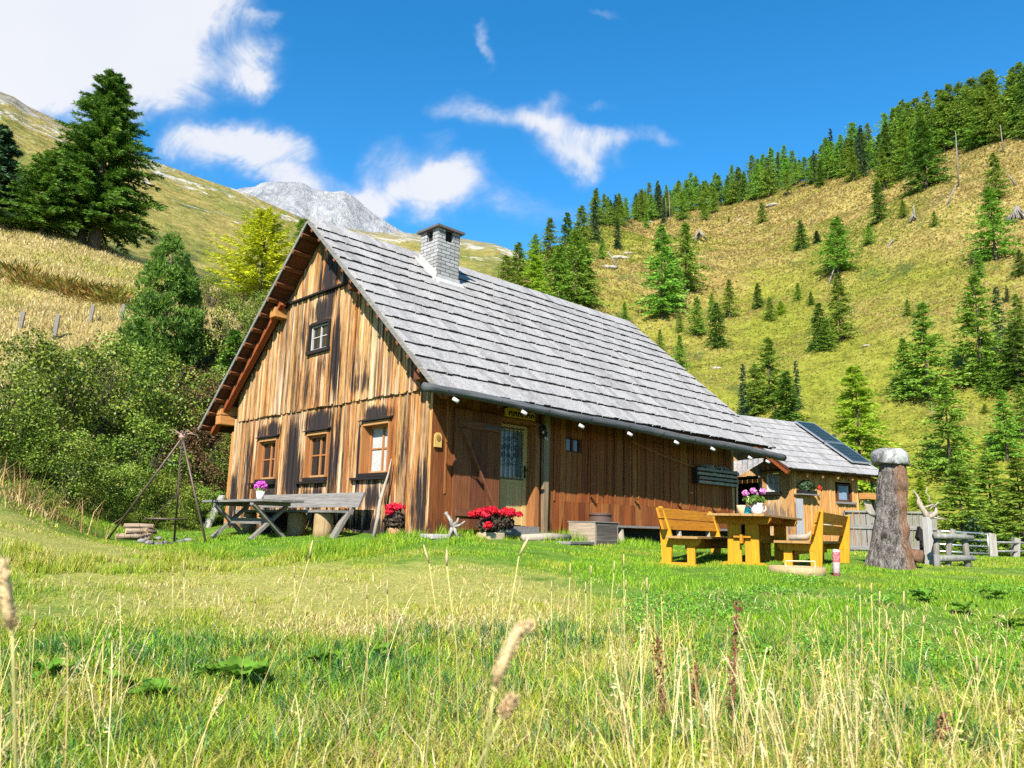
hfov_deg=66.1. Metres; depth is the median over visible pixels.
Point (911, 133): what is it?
larch tree
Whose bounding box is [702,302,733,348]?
spruce tree
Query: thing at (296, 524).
log stump
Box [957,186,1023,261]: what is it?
larch tree
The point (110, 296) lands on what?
grass clump
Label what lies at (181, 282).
stone pine
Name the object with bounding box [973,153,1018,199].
larch tree
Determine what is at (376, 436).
window
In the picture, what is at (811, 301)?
spruce tree
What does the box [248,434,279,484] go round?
window
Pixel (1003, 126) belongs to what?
larch tree
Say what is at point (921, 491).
larch tree
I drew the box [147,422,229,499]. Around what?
twiggy bush
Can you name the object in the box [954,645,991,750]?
grass stalk
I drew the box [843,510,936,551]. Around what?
picket fence
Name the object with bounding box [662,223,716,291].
larch tree
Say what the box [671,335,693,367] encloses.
larch tree
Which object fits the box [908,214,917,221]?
root plate
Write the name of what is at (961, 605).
dock plant
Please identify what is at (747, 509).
bottle
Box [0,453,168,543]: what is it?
bank grass
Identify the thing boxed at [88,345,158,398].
alder bush
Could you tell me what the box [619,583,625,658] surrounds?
grass stalk
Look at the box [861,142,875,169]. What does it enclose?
larch tree
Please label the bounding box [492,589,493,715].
grass stalk
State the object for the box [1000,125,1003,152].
dead trunk
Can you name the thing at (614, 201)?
spruce tree
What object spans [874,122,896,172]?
spruce tree
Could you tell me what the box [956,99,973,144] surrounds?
larch tree
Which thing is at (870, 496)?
flower box
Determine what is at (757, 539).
picnic table
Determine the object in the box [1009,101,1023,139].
larch tree
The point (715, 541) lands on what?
garden bench
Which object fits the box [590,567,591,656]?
grass stalk
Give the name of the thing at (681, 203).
larch tree
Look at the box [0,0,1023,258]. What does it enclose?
sky
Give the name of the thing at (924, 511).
antler root
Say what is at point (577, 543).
stepping plank
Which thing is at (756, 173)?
larch tree
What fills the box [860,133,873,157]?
larch tree
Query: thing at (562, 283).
larch tree
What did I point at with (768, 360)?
larch tree
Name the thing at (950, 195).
dead trunk
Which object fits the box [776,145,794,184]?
larch tree
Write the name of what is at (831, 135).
spruce tree
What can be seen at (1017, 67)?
larch tree
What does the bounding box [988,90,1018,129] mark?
larch tree
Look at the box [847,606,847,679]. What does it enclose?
grass stalk
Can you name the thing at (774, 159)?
larch tree
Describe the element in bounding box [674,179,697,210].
larch tree
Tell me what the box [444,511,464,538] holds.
root sculpture
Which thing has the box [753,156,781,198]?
larch tree
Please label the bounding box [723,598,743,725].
dried weed stalk
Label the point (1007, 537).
larch tree
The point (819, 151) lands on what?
larch tree
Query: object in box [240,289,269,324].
alder bush
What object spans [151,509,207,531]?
leafy bush
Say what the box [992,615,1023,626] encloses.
dock plant
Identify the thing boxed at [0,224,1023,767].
ground
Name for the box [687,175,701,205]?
larch tree
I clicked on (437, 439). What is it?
wall plaque
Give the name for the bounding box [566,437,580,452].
window
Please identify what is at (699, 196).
spruce tree
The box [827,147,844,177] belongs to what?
larch tree
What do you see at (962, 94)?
larch tree
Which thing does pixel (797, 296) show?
larch tree
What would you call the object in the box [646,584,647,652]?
grass stalk
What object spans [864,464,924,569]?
tree trunk
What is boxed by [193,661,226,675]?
dock plant
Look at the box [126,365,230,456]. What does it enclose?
twiggy bush
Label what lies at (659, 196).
spruce tree
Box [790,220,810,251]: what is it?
spruce tree
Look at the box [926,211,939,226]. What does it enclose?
larch tree
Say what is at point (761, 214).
larch tree
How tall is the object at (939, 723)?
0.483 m
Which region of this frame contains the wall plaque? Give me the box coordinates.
[434,432,441,446]
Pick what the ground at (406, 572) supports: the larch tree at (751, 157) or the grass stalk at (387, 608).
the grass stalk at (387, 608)
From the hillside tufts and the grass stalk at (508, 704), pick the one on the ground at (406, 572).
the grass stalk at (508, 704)
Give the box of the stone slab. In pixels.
[419,534,462,538]
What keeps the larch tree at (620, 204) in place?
on the hillside
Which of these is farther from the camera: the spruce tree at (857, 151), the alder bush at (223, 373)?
the spruce tree at (857, 151)
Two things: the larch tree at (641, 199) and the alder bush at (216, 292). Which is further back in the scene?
the larch tree at (641, 199)
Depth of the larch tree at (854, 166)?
210.30 m
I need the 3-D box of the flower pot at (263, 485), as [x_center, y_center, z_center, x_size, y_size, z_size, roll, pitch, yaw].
[-4.567,1.934,14.320,0.262,0.361,0.192,1,-10,0]
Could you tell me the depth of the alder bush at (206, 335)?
26.09 m
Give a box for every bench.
[235,492,365,537]
[618,525,727,542]
[656,506,743,565]
[774,510,849,572]
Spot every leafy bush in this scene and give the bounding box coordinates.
[55,450,153,518]
[89,500,144,525]
[104,488,169,523]
[124,469,210,527]
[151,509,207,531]
[159,484,224,525]
[200,490,225,521]
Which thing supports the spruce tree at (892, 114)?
on the hillside
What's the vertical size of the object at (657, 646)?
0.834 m
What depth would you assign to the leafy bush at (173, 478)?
17.76 m
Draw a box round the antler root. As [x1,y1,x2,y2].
[912,487,946,519]
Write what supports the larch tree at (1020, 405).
on the hillside
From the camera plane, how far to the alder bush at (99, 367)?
19.51 m
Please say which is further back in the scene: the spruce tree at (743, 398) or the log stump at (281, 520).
the spruce tree at (743, 398)
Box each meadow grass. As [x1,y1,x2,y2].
[0,221,312,533]
[0,570,1023,767]
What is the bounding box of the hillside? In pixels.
[518,141,1023,549]
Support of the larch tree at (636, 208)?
on the hillside
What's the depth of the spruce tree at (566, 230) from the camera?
152.43 m
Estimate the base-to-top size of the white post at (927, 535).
0.930 m
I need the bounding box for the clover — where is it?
[619,560,1023,698]
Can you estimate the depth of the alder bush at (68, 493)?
15.43 m
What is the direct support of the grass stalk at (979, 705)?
on the ground at (406, 572)
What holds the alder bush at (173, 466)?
on the ground at (406, 572)
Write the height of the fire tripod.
2.019 m
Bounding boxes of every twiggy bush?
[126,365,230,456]
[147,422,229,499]
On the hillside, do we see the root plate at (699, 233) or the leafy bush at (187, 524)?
the root plate at (699, 233)
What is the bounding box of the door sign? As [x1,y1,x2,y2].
[505,407,534,420]
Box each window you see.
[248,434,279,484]
[294,427,330,483]
[305,318,331,355]
[349,415,393,480]
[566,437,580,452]
[760,469,781,494]
[835,484,856,504]
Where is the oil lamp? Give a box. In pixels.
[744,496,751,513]
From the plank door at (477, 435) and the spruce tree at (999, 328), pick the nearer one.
the plank door at (477, 435)
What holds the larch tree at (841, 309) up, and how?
on the hillside
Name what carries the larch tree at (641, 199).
on the hillside
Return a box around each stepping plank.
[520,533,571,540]
[556,541,593,544]
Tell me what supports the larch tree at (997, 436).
on the hillside
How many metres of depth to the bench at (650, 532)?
16.90 m
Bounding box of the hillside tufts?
[496,135,1023,549]
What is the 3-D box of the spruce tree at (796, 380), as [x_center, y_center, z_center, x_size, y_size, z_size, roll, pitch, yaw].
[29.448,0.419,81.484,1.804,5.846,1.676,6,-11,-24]
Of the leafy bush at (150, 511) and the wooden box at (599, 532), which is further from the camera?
the leafy bush at (150, 511)
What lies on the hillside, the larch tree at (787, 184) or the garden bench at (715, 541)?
the larch tree at (787, 184)
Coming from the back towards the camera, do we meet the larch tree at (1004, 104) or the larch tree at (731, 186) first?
the larch tree at (731, 186)
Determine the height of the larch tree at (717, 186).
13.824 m
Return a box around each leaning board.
[203,495,225,527]
[795,498,803,533]
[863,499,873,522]
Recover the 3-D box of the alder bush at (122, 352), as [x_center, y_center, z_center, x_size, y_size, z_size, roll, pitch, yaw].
[-9.879,0.246,19.747,3.449,3.030,3.393,-6,-13,33]
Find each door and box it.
[451,408,502,529]
[499,423,527,525]
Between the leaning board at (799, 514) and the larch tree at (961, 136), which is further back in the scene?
the larch tree at (961, 136)
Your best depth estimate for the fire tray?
10.64 m
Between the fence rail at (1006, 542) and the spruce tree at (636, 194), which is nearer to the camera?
the fence rail at (1006, 542)
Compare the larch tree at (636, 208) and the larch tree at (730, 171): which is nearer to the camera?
the larch tree at (636, 208)
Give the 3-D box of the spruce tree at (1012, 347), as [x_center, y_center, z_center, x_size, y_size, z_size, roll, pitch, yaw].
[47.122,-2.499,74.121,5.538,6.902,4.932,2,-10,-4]
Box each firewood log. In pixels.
[115,534,147,538]
[124,523,153,528]
[125,528,156,533]
[135,533,152,538]
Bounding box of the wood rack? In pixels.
[692,463,738,487]
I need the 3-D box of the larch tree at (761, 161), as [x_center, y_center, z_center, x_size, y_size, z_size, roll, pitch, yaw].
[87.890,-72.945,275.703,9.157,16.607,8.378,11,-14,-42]
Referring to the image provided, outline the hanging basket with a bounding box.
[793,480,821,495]
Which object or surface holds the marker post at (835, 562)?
on the ground at (406, 572)
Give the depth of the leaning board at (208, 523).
18.15 m
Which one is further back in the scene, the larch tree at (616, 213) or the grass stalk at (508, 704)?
the larch tree at (616, 213)
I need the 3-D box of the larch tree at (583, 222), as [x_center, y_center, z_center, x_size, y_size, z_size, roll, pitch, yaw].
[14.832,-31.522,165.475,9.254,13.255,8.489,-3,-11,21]
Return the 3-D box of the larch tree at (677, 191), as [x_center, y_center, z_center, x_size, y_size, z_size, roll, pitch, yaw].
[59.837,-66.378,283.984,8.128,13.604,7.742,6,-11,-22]
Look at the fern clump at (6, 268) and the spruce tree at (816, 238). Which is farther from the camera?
the spruce tree at (816, 238)
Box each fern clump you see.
[0,256,40,278]
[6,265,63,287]
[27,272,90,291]
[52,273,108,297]
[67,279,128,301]
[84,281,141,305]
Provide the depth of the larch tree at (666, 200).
273.18 m
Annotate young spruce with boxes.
[208,329,241,399]
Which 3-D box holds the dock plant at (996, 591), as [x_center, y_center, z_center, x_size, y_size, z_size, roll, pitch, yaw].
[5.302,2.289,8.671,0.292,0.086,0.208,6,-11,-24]
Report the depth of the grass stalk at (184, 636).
3.60 m
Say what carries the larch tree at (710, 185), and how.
on the hillside
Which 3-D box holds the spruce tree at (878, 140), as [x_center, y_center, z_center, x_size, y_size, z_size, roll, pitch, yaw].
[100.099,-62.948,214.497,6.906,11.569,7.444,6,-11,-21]
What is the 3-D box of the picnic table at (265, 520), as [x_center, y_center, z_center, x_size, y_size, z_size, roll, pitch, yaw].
[-4.797,2.479,14.363,0.754,0.708,2.504,11,-14,-43]
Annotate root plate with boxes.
[694,230,706,240]
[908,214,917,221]
[1008,205,1023,222]
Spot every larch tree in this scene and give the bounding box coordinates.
[200,207,297,298]
[287,218,306,250]
[492,255,523,284]
[498,242,536,288]
[518,234,550,274]
[518,244,553,293]
[538,217,565,272]
[538,244,582,305]
[542,229,612,306]
[565,205,603,258]
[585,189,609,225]
[595,238,608,258]
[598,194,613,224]
[603,197,614,223]
[612,195,633,225]
[613,206,624,226]
[620,302,631,320]
[623,197,634,220]
[628,224,691,318]
[630,189,654,212]
[630,192,653,218]
[630,198,643,221]
[640,209,650,227]
[643,182,654,200]
[644,194,659,219]
[654,329,666,349]
[656,191,677,213]
[661,185,675,215]
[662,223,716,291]
[667,183,685,214]
[668,190,675,214]
[671,180,683,198]
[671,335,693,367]
[672,193,691,219]
[673,312,685,331]
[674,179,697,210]
[681,191,697,210]
[681,296,711,336]
[683,172,697,200]
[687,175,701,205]
[694,180,711,209]
[697,203,711,219]
[701,182,721,203]
[702,294,718,319]
[704,183,711,207]
[707,189,723,213]
[709,175,727,205]
[710,172,723,204]
[717,280,743,317]
[722,179,737,203]
[724,165,735,203]
[724,167,747,204]
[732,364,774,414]
[742,179,756,200]
[743,165,770,199]
[743,337,803,407]
[744,155,759,184]
[749,158,761,180]
[752,202,770,222]
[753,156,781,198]
[757,154,770,190]
[758,297,780,322]
[765,147,781,185]
[768,152,782,182]
[775,301,789,314]
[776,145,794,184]
[776,158,796,188]
[778,170,798,194]
[784,150,801,173]
[790,158,799,183]
[791,283,803,301]
[793,157,813,186]
[803,155,816,185]
[808,319,840,352]
[811,137,832,178]
[811,216,868,276]
[816,141,834,164]
[816,145,824,175]
[817,273,864,340]
[824,143,845,176]
[826,365,917,505]
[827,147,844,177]
[828,135,847,178]
[834,122,864,152]
[836,138,852,176]
[839,148,866,181]
[840,133,854,176]
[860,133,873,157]
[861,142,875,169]
[861,224,879,244]
[863,123,876,163]
[868,148,898,191]
[870,113,888,151]
[878,104,907,162]
[881,125,916,180]
[881,338,931,400]
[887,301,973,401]
[892,99,905,133]
[895,130,917,158]
[896,102,915,156]
[897,200,910,217]
[901,300,913,316]
[903,97,920,126]
[904,378,1000,482]
[905,111,935,141]
[907,102,931,145]
[908,119,941,156]
[908,476,938,512]
[913,463,1013,554]
[915,89,962,149]
[915,90,935,125]
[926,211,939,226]
[928,95,958,150]
[931,83,964,149]
[935,81,969,145]
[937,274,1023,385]
[939,455,1023,549]
[940,532,961,554]
[944,76,979,130]
[944,113,965,142]
[945,84,975,146]
[949,111,972,147]
[953,73,1002,146]
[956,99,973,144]
[957,103,993,150]
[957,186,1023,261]
[962,74,1002,140]
[965,69,1003,115]
[969,252,988,277]
[970,459,1023,556]
[972,350,1008,395]
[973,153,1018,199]
[975,389,1023,460]
[977,532,1023,556]
[979,404,988,414]
[985,61,1023,137]
[986,74,1022,137]
[986,92,1000,141]
[986,104,1016,144]
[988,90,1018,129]
[990,96,1014,135]
[992,68,1022,124]
[1000,82,1023,137]
[1000,294,1023,335]
[1002,385,1023,439]
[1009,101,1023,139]
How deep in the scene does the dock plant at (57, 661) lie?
4.45 m
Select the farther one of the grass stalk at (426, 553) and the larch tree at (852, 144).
the larch tree at (852, 144)
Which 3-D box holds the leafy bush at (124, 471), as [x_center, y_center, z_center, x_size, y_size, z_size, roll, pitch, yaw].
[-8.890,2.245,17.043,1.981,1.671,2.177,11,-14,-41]
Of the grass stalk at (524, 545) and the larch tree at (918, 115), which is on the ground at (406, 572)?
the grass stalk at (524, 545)
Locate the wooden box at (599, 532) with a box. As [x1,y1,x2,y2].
[568,521,619,544]
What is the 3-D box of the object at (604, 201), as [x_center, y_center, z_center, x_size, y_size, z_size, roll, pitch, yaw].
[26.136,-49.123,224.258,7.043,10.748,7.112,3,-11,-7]
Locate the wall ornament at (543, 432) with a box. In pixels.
[540,425,547,440]
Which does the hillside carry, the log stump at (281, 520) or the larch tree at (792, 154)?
the larch tree at (792, 154)
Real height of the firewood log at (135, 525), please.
0.094 m
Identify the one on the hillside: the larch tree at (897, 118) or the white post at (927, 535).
the larch tree at (897, 118)
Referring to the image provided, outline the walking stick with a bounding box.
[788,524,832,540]
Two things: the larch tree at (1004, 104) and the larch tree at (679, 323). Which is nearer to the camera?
the larch tree at (679, 323)
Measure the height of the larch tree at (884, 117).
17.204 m
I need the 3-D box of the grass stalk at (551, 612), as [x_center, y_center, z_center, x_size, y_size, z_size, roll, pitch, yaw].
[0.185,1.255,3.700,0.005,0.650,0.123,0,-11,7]
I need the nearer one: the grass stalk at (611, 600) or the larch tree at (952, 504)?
the grass stalk at (611, 600)
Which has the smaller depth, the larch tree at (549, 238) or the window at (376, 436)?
the window at (376, 436)
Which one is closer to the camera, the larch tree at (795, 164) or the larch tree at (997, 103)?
the larch tree at (997, 103)
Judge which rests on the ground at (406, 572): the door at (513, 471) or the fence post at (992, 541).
the fence post at (992, 541)
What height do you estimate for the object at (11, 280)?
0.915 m
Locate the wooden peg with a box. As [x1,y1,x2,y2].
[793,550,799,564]
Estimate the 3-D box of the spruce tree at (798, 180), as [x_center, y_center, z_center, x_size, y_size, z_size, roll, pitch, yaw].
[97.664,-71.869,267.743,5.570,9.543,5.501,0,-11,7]
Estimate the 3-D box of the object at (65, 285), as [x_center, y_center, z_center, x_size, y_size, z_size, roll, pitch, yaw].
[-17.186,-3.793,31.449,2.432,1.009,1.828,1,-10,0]
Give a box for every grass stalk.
[0,551,19,767]
[28,610,34,722]
[183,560,185,709]
[242,590,255,664]
[259,540,312,720]
[294,565,297,657]
[366,585,367,710]
[387,580,387,636]
[423,545,439,727]
[445,549,458,764]
[476,691,520,767]
[482,536,529,767]
[483,617,535,767]
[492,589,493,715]
[551,581,551,643]
[565,563,570,725]
[585,582,587,707]
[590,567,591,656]
[605,561,614,659]
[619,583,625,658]
[623,554,624,707]
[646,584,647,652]
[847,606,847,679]
[859,584,864,725]
[871,583,875,719]
[877,591,879,731]
[883,614,886,746]
[898,591,903,726]
[912,615,923,734]
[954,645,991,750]
[955,628,991,750]
[971,661,1001,754]
[976,655,982,767]
[1008,693,1010,761]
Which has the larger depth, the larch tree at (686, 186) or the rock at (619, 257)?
the larch tree at (686, 186)
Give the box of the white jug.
[741,487,766,513]
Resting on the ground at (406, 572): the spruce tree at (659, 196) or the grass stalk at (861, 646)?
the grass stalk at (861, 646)
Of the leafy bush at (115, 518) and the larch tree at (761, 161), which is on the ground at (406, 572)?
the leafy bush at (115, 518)
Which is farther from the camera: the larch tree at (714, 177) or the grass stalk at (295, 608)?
the larch tree at (714, 177)
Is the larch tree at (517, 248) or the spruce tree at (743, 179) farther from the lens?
the spruce tree at (743, 179)
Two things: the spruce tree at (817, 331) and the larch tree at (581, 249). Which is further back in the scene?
the larch tree at (581, 249)
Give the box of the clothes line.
[631,441,734,471]
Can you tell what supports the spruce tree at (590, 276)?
on the hillside
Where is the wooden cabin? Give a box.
[198,217,786,536]
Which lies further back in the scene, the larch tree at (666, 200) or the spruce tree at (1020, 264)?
the larch tree at (666, 200)
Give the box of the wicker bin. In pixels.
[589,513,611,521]
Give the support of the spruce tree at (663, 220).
on the hillside
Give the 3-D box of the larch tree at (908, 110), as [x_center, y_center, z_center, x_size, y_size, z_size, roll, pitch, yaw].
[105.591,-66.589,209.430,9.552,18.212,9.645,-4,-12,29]
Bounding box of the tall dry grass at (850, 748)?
[0,590,1023,767]
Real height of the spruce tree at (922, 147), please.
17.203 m
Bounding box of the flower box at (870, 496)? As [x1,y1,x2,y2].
[859,484,875,499]
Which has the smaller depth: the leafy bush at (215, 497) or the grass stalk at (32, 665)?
the grass stalk at (32, 665)
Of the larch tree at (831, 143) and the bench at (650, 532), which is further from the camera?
the larch tree at (831, 143)
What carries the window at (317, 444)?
in the wooden cabin
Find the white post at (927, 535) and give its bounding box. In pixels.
[922,517,932,563]
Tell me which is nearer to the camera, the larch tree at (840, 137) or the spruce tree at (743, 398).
the spruce tree at (743, 398)
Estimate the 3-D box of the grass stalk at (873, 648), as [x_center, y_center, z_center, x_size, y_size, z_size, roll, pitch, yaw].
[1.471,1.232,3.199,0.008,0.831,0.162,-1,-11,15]
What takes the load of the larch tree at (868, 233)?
on the hillside
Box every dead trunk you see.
[946,184,956,205]
[955,131,959,186]
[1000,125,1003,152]
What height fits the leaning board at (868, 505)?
0.700 m
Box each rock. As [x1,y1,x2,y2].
[604,265,616,268]
[612,255,629,258]
[765,203,777,207]
[1004,213,1023,219]
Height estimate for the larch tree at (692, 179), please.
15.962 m
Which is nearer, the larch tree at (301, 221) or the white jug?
the white jug
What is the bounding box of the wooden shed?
[733,415,878,545]
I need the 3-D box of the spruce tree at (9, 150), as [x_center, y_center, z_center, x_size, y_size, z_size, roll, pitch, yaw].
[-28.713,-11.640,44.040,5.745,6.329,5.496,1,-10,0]
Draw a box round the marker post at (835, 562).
[832,549,839,575]
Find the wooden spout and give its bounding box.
[915,526,933,551]
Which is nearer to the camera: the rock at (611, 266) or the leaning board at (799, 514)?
the leaning board at (799, 514)
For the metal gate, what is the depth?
18.85 m
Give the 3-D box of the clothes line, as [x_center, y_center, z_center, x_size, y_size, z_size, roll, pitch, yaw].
[4.067,1.737,18.200,4.301,0.421,0.011,11,-14,-43]
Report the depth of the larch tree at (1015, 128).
176.53 m
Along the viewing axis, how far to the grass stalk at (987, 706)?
2.90 m
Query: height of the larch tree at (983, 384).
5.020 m
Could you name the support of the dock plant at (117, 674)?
on the ground at (406, 572)
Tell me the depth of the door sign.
14.52 m
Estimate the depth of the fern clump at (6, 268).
32.52 m
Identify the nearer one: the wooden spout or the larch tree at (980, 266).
the wooden spout
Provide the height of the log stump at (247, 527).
0.474 m
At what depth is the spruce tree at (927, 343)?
77.55 m
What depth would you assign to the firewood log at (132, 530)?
14.38 m
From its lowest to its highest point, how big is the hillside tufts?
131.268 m
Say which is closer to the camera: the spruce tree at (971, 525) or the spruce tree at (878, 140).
the spruce tree at (971, 525)
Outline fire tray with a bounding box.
[768,560,825,576]
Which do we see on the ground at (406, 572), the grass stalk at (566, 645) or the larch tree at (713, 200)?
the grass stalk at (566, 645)
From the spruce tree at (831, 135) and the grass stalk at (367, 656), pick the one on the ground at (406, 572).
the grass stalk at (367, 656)
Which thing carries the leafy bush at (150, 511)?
on the ground at (406, 572)
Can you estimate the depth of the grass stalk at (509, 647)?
0.95 m
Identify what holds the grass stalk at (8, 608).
on the ground at (406, 572)
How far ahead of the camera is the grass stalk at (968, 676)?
3.00 m
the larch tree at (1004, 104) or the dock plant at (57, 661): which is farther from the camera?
the larch tree at (1004, 104)
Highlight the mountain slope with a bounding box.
[0,92,527,294]
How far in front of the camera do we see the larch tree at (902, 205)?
146.16 m
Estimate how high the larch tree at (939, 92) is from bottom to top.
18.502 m
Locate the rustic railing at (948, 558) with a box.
[932,529,975,566]
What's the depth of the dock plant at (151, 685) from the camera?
3.90 m
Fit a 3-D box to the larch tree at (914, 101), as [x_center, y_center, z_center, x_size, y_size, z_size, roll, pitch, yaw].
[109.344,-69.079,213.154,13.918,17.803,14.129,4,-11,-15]
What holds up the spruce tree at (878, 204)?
on the hillside
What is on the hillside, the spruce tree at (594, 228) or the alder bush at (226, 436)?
the spruce tree at (594, 228)
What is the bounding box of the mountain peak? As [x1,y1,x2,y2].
[237,182,402,232]
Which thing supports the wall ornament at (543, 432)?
attached to the wooden cabin
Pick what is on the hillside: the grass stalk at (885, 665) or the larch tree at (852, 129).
the larch tree at (852, 129)
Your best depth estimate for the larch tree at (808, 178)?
250.09 m
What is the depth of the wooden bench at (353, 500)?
14.33 m
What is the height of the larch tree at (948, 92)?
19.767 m
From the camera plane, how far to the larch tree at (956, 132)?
197.40 m
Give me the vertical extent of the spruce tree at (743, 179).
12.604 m
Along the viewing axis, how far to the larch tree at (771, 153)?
282.20 m
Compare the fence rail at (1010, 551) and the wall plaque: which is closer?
the wall plaque
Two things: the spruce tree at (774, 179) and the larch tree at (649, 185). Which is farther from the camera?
the larch tree at (649, 185)
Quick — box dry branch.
[372,459,391,536]
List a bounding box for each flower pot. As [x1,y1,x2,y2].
[254,481,267,498]
[383,502,405,536]
[467,506,522,538]
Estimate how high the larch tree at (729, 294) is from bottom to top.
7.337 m
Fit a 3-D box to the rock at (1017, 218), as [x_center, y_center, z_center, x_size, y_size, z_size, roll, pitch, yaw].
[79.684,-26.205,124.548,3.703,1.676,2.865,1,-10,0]
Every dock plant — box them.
[29,657,75,678]
[98,669,137,686]
[126,677,178,698]
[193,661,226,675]
[216,655,268,686]
[308,652,337,662]
[370,642,394,655]
[755,643,781,652]
[909,589,937,599]
[950,600,977,610]
[979,588,1007,595]
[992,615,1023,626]
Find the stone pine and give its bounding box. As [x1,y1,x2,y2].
[115,232,209,379]
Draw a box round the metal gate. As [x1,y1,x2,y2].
[940,530,989,555]
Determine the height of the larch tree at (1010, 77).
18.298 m
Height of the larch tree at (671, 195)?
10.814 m
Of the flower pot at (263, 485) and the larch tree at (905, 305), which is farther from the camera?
the larch tree at (905, 305)
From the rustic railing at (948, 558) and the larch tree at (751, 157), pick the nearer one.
the rustic railing at (948, 558)
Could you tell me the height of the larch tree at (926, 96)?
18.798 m
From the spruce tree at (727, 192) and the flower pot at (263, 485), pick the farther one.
the spruce tree at (727, 192)
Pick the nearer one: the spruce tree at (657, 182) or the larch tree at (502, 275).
the larch tree at (502, 275)
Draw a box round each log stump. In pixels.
[242,512,256,531]
[261,512,287,534]
[286,512,305,536]
[312,513,333,536]
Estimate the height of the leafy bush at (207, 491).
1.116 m
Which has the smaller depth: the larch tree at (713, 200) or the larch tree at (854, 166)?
the larch tree at (854, 166)
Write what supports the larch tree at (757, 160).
on the hillside
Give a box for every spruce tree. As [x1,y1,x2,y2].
[0,123,32,223]
[0,149,95,238]
[9,68,167,256]
[559,212,577,266]
[572,250,605,306]
[588,199,601,240]
[607,200,615,225]
[611,221,623,248]
[613,195,620,225]
[631,193,644,219]
[652,184,662,219]
[653,181,662,208]
[654,187,661,215]
[659,198,667,223]
[660,253,691,308]
[695,185,704,207]
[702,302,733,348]
[720,177,732,205]
[736,171,748,202]
[736,364,751,415]
[751,283,766,309]
[768,371,810,421]
[769,170,778,190]
[775,155,781,187]
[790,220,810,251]
[792,361,805,411]
[793,160,803,183]
[803,302,838,351]
[807,291,814,306]
[810,150,818,184]
[811,230,820,243]
[813,160,827,187]
[827,128,833,172]
[852,125,871,176]
[854,136,861,172]
[865,181,893,227]
[866,134,882,171]
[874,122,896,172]
[887,109,895,148]
[893,119,957,200]
[960,517,987,555]
[972,100,996,148]
[985,322,1023,392]
[990,286,1008,354]
[1003,285,1010,302]
[1006,66,1023,139]
[1009,249,1023,277]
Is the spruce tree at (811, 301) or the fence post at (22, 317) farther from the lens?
the spruce tree at (811, 301)
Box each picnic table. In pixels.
[202,499,303,539]
[707,513,801,565]
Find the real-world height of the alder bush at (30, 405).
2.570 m
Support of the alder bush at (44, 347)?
on the ground at (406, 572)
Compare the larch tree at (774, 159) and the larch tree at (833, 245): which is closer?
the larch tree at (833, 245)
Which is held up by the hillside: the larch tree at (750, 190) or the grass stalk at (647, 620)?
the larch tree at (750, 190)
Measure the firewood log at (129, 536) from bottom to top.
0.109 m
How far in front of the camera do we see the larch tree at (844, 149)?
240.21 m
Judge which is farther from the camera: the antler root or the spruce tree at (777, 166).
the spruce tree at (777, 166)
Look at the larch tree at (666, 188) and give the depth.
279.06 m
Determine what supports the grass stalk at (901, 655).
on the ground at (406, 572)
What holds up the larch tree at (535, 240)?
on the hillside
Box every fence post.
[18,311,25,327]
[52,313,60,337]
[88,304,94,321]
[119,304,125,320]
[986,533,997,556]
[1010,537,1020,556]
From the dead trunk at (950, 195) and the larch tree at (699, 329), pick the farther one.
the dead trunk at (950, 195)
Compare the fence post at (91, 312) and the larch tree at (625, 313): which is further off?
the larch tree at (625, 313)
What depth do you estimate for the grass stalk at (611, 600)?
3.50 m
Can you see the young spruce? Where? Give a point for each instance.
(235, 336)
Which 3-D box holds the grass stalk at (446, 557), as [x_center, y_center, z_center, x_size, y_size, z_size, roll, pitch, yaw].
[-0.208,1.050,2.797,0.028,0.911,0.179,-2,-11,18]
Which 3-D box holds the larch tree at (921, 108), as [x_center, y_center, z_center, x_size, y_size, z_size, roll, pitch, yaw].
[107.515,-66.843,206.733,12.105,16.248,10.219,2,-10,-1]
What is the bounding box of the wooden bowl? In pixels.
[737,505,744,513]
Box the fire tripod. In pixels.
[107,429,206,541]
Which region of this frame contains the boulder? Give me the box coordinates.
[870,448,909,465]
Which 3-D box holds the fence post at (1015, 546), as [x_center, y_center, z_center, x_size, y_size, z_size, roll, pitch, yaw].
[12.356,4.124,19.334,0.235,0.699,0.150,1,-10,0]
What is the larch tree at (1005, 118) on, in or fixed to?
on the hillside
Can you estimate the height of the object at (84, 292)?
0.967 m
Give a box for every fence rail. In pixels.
[997,541,1023,543]
[998,550,1023,551]
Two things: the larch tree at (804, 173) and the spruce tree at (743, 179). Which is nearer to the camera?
the larch tree at (804, 173)
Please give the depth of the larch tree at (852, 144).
239.37 m
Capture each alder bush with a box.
[0,328,111,460]
[0,371,65,464]
[0,401,92,487]
[2,340,86,392]
[4,478,64,513]
[5,342,134,431]
[7,432,117,512]
[37,330,188,443]
[87,353,211,462]
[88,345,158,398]
[89,413,204,504]
[160,364,230,445]
[169,300,254,380]
[171,329,231,377]
[188,433,231,496]
[196,274,239,306]
[208,289,266,350]
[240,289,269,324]

